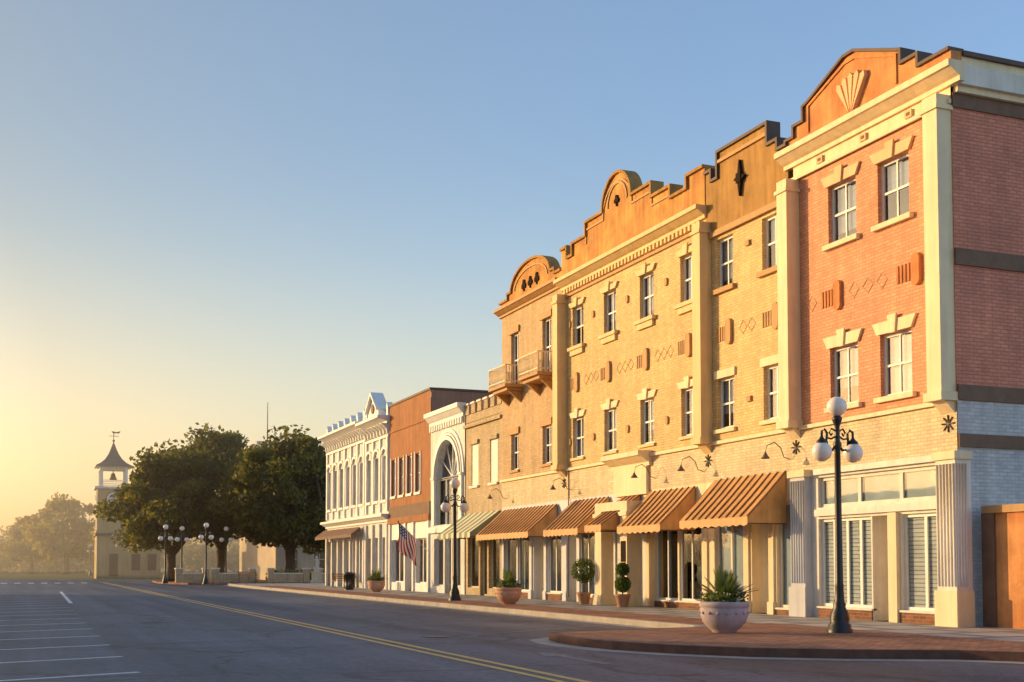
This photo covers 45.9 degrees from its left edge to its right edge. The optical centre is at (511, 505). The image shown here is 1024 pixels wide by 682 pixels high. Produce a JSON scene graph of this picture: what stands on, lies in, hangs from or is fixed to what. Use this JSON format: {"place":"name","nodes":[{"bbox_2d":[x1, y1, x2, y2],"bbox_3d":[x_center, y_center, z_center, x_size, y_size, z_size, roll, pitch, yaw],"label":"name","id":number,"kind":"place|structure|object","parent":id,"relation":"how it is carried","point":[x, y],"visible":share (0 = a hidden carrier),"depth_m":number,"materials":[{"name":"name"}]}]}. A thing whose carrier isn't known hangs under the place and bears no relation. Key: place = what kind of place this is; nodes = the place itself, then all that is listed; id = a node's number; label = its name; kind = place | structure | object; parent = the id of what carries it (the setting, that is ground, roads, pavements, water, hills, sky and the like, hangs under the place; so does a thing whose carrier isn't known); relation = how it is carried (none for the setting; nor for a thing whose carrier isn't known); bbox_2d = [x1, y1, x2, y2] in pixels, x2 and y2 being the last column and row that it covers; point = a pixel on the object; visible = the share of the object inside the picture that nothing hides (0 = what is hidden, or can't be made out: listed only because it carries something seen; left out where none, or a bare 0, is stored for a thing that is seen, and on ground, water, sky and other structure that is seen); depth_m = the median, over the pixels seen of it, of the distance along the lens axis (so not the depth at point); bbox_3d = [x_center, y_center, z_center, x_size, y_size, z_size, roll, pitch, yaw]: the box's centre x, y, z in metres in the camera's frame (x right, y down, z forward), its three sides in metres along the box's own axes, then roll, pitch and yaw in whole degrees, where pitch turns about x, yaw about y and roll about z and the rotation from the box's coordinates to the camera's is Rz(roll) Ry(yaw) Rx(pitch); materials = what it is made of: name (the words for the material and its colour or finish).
{"place":"outdoors","nodes":[
{"label":"outdoors","id":0,"kind":"place"},
{"bbox_2d":[0,567,237,579],"bbox_3d":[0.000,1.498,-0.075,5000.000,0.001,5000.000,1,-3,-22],"label":"ground","id":1,"kind":"structure","parent":0,"point":[16,575],"depth_m":177.27,"materials":[{"name":"green plant"}]},
{"bbox_2d":[0,515,65,573],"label":"hazy tree","id":2,"kind":"object","parent":1,"relation":"on","point":[14,549],"visible":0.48,"depth_m":241.25,"materials":[{"name":"green plant"}]},
{"bbox_2d":[18,492,95,573],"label":"hazy tree","id":3,"kind":"object","parent":1,"relation":"on","point":[45,531],"visible":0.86,"depth_m":226.71,"materials":[{"name":"green plant"}]},
{"bbox_2d":[87,544,93,574],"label":"street lamp","id":4,"kind":"object","parent":1,"relation":"on","point":[90,549],"visible":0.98,"depth_m":184.76,"materials":[{"name":"black metal"}]},
{"bbox_2d":[0,525,239,572],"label":"distant treeline","id":5,"kind":"object","parent":1,"relation":"on","point":[198,556],"visible":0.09,"depth_m":286.02,"materials":[{"name":"green plant"}]},
{"bbox_2d":[87,529,163,557],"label":"hazy tree","id":6,"kind":"object","parent":1,"relation":"on","point":[93,539],"visible":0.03,"depth_m":215.25,"materials":[{"name":"green plant"}]},
{"bbox_2d":[93,431,160,578],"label":"bell tower","id":7,"kind":"structure","parent":1,"relation":"on","point":[112,560],"depth_m":147.85,"materials":[{"name":"paint"}]},
{"bbox_2d":[239,402,324,579],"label":"pale civic building","id":8,"kind":"structure","parent":1,"relation":"on","point":[260,559],"depth_m":133.12,"materials":[{"name":"paint"}]},
{"bbox_2d":[295,549,324,568],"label":"windows","id":9,"kind":"structure","parent":8,"relation":"in","point":[321,557],"depth_m":129.70,"materials":[{"name":"white paint"}]},
{"bbox_2d":[310,556,322,582],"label":"stone statue","id":10,"kind":"object","parent":1,"relation":"on","point":[316,575],"visible":1,"depth_m":99.38,"materials":[{"name":"grey stone"}]},
{"bbox_2d":[327,443,365,587],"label":"walls","id":11,"kind":"structure","parent":1,"relation":"on","point":[347,538],"depth_m":79.57,"materials":[{"name":"white paint"}]},
{"bbox_2d":[330,467,349,509],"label":"windows","id":12,"kind":"structure","parent":11,"relation":"attached to","point":[336,490],"depth_m":82.80,"materials":[{"name":"grey glass"}]},
{"bbox_2d":[317,409,365,587],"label":"trim","id":13,"kind":"structure","parent":11,"relation":"attached to","point":[341,435],"depth_m":79.61,"materials":[{"name":"white paint"}]},
{"bbox_2d":[315,527,359,539],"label":"canopy","id":14,"kind":"object","parent":13,"relation":"attached to","point":[340,533],"visible":1,"depth_m":78.65,"materials":[{"name":"brown fabric"}]},
{"bbox_2d":[366,433,389,588],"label":"walls","id":15,"kind":"structure","parent":1,"relation":"on","point":[384,511],"depth_m":73.00,"materials":[{"name":"white paint"}]},
{"bbox_2d":[355,392,392,589],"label":"trim","id":16,"kind":"structure","parent":15,"relation":"attached to","point":[375,424],"depth_m":72.28,"materials":[{"name":"white paint"}]},
{"bbox_2d":[370,456,389,501],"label":"windows","id":17,"kind":"structure","parent":15,"relation":"attached to","point":[377,483],"depth_m":73.11,"materials":[{"name":"white paint"}]},
{"bbox_2d":[390,390,492,591],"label":"walls","id":18,"kind":"structure","parent":1,"relation":"on","point":[416,438],"depth_m":66.04,"materials":[{"name":"brick"}]},
{"bbox_2d":[394,453,426,590],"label":"windows","id":19,"kind":"structure","parent":18,"relation":"attached to","point":[420,539],"depth_m":66.89,"materials":[{"name":"white paint"}]},
{"bbox_2d":[387,387,492,591],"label":"trim","id":20,"kind":"structure","parent":18,"relation":"attached to","point":[412,513],"depth_m":66.12,"materials":[{"name":"white paint"}]},
{"bbox_2d":[430,416,464,593],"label":"walls","id":21,"kind":"structure","parent":1,"relation":"on","point":[442,470],"depth_m":62.20,"materials":[{"name":"white paint"}]},
{"bbox_2d":[397,521,428,565],"bbox_3d":[-5.129,1.953,62.571,1.737,2.358,0.234,1,-3,-22],"label":"american flag","id":22,"kind":"object","parent":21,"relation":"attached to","point":[406,546],"visible":1,"depth_m":62.48,"materials":[{"name":"multicoloured fabric"}]},
{"bbox_2d":[424,402,465,533],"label":"trim","id":23,"kind":"structure","parent":21,"relation":"attached to","point":[453,414],"depth_m":60.48,"materials":[{"name":"white paint"}]},
{"bbox_2d":[438,444,464,592],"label":"windows","id":24,"kind":"structure","parent":21,"relation":"attached to","point":[452,466],"depth_m":61.33,"materials":[{"name":"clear glass"}]},
{"bbox_2d":[438,394,501,595],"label":"buff brick shop","id":25,"kind":"structure","parent":1,"relation":"on","point":[482,427],"depth_m":56.14,"materials":[{"name":"beige brick"}]},
{"bbox_2d":[471,439,497,595],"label":"windows","id":26,"kind":"structure","parent":25,"relation":"in","point":[494,443],"depth_m":56.11,"materials":[{"name":"beige glass"}]},
{"bbox_2d":[228,583,1023,661],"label":"kerb","id":27,"kind":"structure","parent":1,"relation":"on","point":[986,655],"depth_m":20.59,"materials":[{"name":"concrete"}]},
{"bbox_2d":[517,454,930,598],"bbox_3d":[11.947,1.556,43.181,14.650,4.200,28.100,1,-3,-22],"label":"interior","id":28,"kind":"object","parent":1,"relation":"on","point":[697,558],"visible":0.06,"depth_m":41.19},
{"bbox_2d":[502,50,1023,625],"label":"walls","id":29,"kind":"structure","parent":1,"relation":"on","point":[986,96],"depth_m":32.11,"materials":[{"name":"brick"}]},
{"bbox_2d":[543,496,608,536],"bbox_3d":[2.338,0.416,44.767,1.289,1.436,3.139,1,-3,-22],"label":"awning","id":30,"kind":"object","parent":29,"relation":"attached to","point":[575,517],"visible":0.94,"depth_m":44.53,"materials":[{"name":"brown fabric"}]},
{"bbox_2d":[617,486,695,533],"bbox_3d":[4.619,0.158,39.089,1.290,1.485,2.989,1,-3,-22],"label":"awning","id":31,"kind":"object","parent":29,"relation":"attached to","point":[660,510],"visible":1,"depth_m":38.52,"materials":[{"name":"brown fabric"}]},
{"bbox_2d":[507,152,937,611],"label":"windows","id":32,"kind":"structure","parent":29,"relation":"attached to","point":[920,529],"depth_m":31.50,"materials":[{"name":"grey glass"}]},
{"bbox_2d":[488,58,974,626],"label":"trim","id":33,"kind":"structure","parent":29,"relation":"attached to","point":[954,596],"depth_m":32.79,"materials":[{"name":"beige paint"}]},
{"bbox_2d":[489,364,522,388],"bbox_3d":[-0.267,-5.555,52.250,0.840,0.830,2.000,1,-3,-22],"label":"balcony railing","id":34,"kind":"object","parent":33,"relation":"on","point":[497,375],"visible":0.97,"depth_m":51.70,"materials":[{"name":"beige metal"}]},
{"bbox_2d":[476,503,556,540],"bbox_3d":[0.104,0.719,50.328,1.288,1.386,5.939,1,-3,-22],"label":"awning","id":35,"kind":"object","parent":33,"relation":"attached to","point":[531,521],"visible":1,"depth_m":49.44,"materials":[{"name":"brown fabric"}]},
{"bbox_2d":[519,350,551,377],"bbox_3d":[1.027,-5.716,49.029,0.840,0.830,2.000,1,-3,-22],"label":"balcony railing","id":36,"kind":"object","parent":33,"relation":"on","point":[529,363],"visible":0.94,"depth_m":48.53,"materials":[{"name":"beige metal"}]},
{"bbox_2d":[584,495,639,532],"bbox_3d":[3.451,0.260,41.662,1.533,1.338,1.339,1,-3,-22],"label":"awning","id":37,"kind":"object","parent":33,"relation":"attached to","point":[607,521],"visible":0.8,"depth_m":41.23,"materials":[{"name":"brown fabric"}]},
{"bbox_2d":[487,442,789,596],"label":"gooseneck lamps","id":38,"kind":"object","parent":33,"relation":"attached to","point":[765,456],"visible":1,"depth_m":40.38,"materials":[{"name":"metal"}]},
{"bbox_2d":[499,46,963,306],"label":"parapets","id":39,"kind":"object","parent":29,"relation":"attached to","point":[734,187],"visible":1,"depth_m":36.15,"materials":[{"name":"orange paint"}]},
{"bbox_2d":[679,470,785,528],"bbox_3d":[6.303,-0.136,34.898,1.291,1.555,3.739,1,-3,-22],"label":"awning","id":40,"kind":"object","parent":29,"relation":"attached to","point":[748,499],"visible":1,"depth_m":34.16,"materials":[{"name":"brown fabric"}]},
{"bbox_2d":[152,580,324,584],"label":"plaza","id":41,"kind":"structure","parent":0,"point":[200,583],"depth_m":100.61,"materials":[{"name":"brick"}]},
{"bbox_2d":[93,447,233,580],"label":"oak tree","id":42,"kind":"object","parent":41,"relation":"on","point":[146,509],"visible":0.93,"depth_m":107.77,"materials":[{"name":"green plant"}]},
{"bbox_2d":[175,526,188,572],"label":"street lamp","id":43,"kind":"object","parent":41,"relation":"on","point":[186,538],"visible":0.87,"depth_m":102.90,"materials":[{"name":"black metal"}]},
{"bbox_2d":[150,422,277,572],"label":"oak tree","id":44,"kind":"object","parent":41,"relation":"on","point":[223,447],"visible":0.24,"depth_m":114.04,"materials":[{"name":"green plant"}]},
{"bbox_2d":[219,526,232,572],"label":"street lamp","id":45,"kind":"object","parent":41,"relation":"on","point":[221,538],"visible":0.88,"depth_m":103.89,"materials":[{"name":"black metal"}]},
{"bbox_2d":[237,571,256,582],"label":"park bench","id":46,"kind":"object","parent":41,"relation":"on","point":[239,573],"visible":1,"depth_m":100.12,"materials":[{"name":"wood"}]},
{"bbox_2d":[174,568,324,582],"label":"brick planter wall","id":47,"kind":"structure","parent":41,"relation":"on","point":[272,576],"depth_m":101.54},
{"bbox_2d":[203,424,326,572],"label":"oak tree","id":48,"kind":"object","parent":41,"relation":"on","point":[249,506],"visible":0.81,"depth_m":104.45,"materials":[{"name":"green plant"}]},
{"bbox_2d":[265,566,324,581],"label":"shrub bed","id":49,"kind":"object","parent":41,"relation":"on","point":[291,571],"visible":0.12,"depth_m":103.08,"materials":[{"name":"green plant"}]},
{"bbox_2d":[279,470,323,549],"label":"oak tree","id":50,"kind":"object","parent":41,"relation":"on","point":[304,480],"visible":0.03,"depth_m":112.68,"materials":[{"name":"green plant"}]},
{"bbox_2d":[0,579,1023,681],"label":"road","id":51,"kind":"structure","parent":0,"point":[150,637],"depth_m":22.29,"materials":[{"name":"grey asphalt"}]},
{"bbox_2d":[158,524,172,582],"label":"street lamp","id":52,"kind":"object","parent":51,"relation":"on","point":[160,538],"visible":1,"depth_m":98.85,"materials":[{"name":"black metal"}]},
{"bbox_2d":[199,523,213,583],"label":"street lamp","id":53,"kind":"object","parent":51,"relation":"on","point":[211,537],"visible":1,"depth_m":94.85,"materials":[{"name":"black metal"}]},
{"bbox_2d":[0,582,611,681],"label":"road markings","id":54,"kind":"object","parent":51,"relation":"on","point":[541,653],"visible":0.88,"depth_m":21.96,"materials":[{"name":"yellow paint"}]},
{"bbox_2d":[421,635,451,637],"bbox_3d":[-1.605,2.773,25.648,0.660,0.011,0.660,1,-3,-22],"label":"manhole cover","id":55,"kind":"object","parent":51,"relation":"on","point":[437,636],"visible":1,"depth_m":25.57,"materials":[{"name":"black metal"}]},
{"bbox_2d":[223,585,1023,663],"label":"gutter","id":56,"kind":"object","parent":51,"relation":"on","point":[546,641],"visible":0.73,"depth_m":21.19,"materials":[{"name":"concrete"}]},
{"bbox_2d":[0,0,1023,566],"label":"sky","id":57,"kind":"structure","parent":0,"point":[213,212],"materials":[{"name":"blue"}]},
{"bbox_2d":[239,583,1023,641],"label":"sidewalk","id":58,"kind":"structure","parent":0,"point":[998,633],"depth_m":31.89,"materials":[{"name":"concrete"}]},
{"bbox_2d":[331,573,358,586],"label":"park bench","id":59,"kind":"object","parent":58,"relation":"on","point":[337,575],"visible":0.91,"depth_m":76.03,"materials":[{"name":"brown wood"}]},
{"bbox_2d":[344,572,353,589],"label":"trash can","id":60,"kind":"object","parent":58,"relation":"on","point":[348,580],"visible":1,"depth_m":69.16,"materials":[{"name":"black metal"}]},
{"bbox_2d":[367,568,384,591],"bbox_3d":[-7.094,3.890,63.583,1.298,1.267,1.129,0,-3,7],"label":"bowl planter","id":61,"kind":"object","parent":58,"relation":"on","point":[375,582],"visible":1,"depth_m":63.32,"materials":[{"name":"ceramic"}]},
{"bbox_2d":[571,557,594,603],"bbox_3d":[2.561,2.662,42.977,0.956,1.671,0.959,1,-3,-22],"label":"potted topiary","id":62,"kind":"object","parent":58,"relation":"on","point":[583,596],"visible":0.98,"depth_m":42.79,"materials":[{"name":"plant"}]},
{"bbox_2d":[614,562,631,606],"bbox_3d":[3.659,2.599,39.954,0.617,1.496,0.584,1,-3,-22],"label":"potted topiary","id":63,"kind":"object","parent":58,"relation":"on","point":[622,582],"visible":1,"depth_m":39.81,"materials":[{"name":"plant"}]},
{"bbox_2d":[259,586,1023,651],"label":"brick paving","id":64,"kind":"structure","parent":0,"point":[769,635],"depth_m":23.19,"materials":[{"name":"red brick"}]},
{"bbox_2d":[441,479,468,600],"bbox_3d":[-2.259,1.324,47.789,1.180,4.825,0.495,1,-3,-22],"label":"street lamp","id":65,"kind":"object","parent":64,"relation":"on","point":[446,506],"visible":1,"depth_m":47.72,"materials":[{"name":"black metal"}]},
{"bbox_2d":[495,568,522,603],"bbox_3d":[-0.040,2.845,43.111,1.158,1.310,1.441,-1,-3,14],"label":"bowl planter","id":66,"kind":"object","parent":64,"relation":"on","point":[508,589],"visible":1,"depth_m":42.88,"materials":[{"name":"ceramic"}]},
{"bbox_2d":[694,566,759,632],"bbox_3d":[4.322,1.887,24.684,1.427,1.386,1.230,2,-3,-34],"label":"bowl planter","id":67,"kind":"object","parent":64,"relation":"on","point":[725,611],"visible":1,"depth_m":24.32,"materials":[{"name":"ceramic"}]},
{"bbox_2d":[811,397,862,632],"bbox_3d":[6.660,0.169,24.675,1.180,4.825,0.495,1,-3,-22],"label":"street lamp","id":68,"kind":"object","parent":64,"relation":"on","point":[822,450],"visible":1,"depth_m":24.61,"materials":[{"name":"black metal"}]},
{"bbox_2d":[981,503,1023,628],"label":"garden wall","id":69,"kind":"structure","parent":0,"point":[1002,533],"depth_m":26.60,"materials":[{"name":"orange paint"}]}
]}

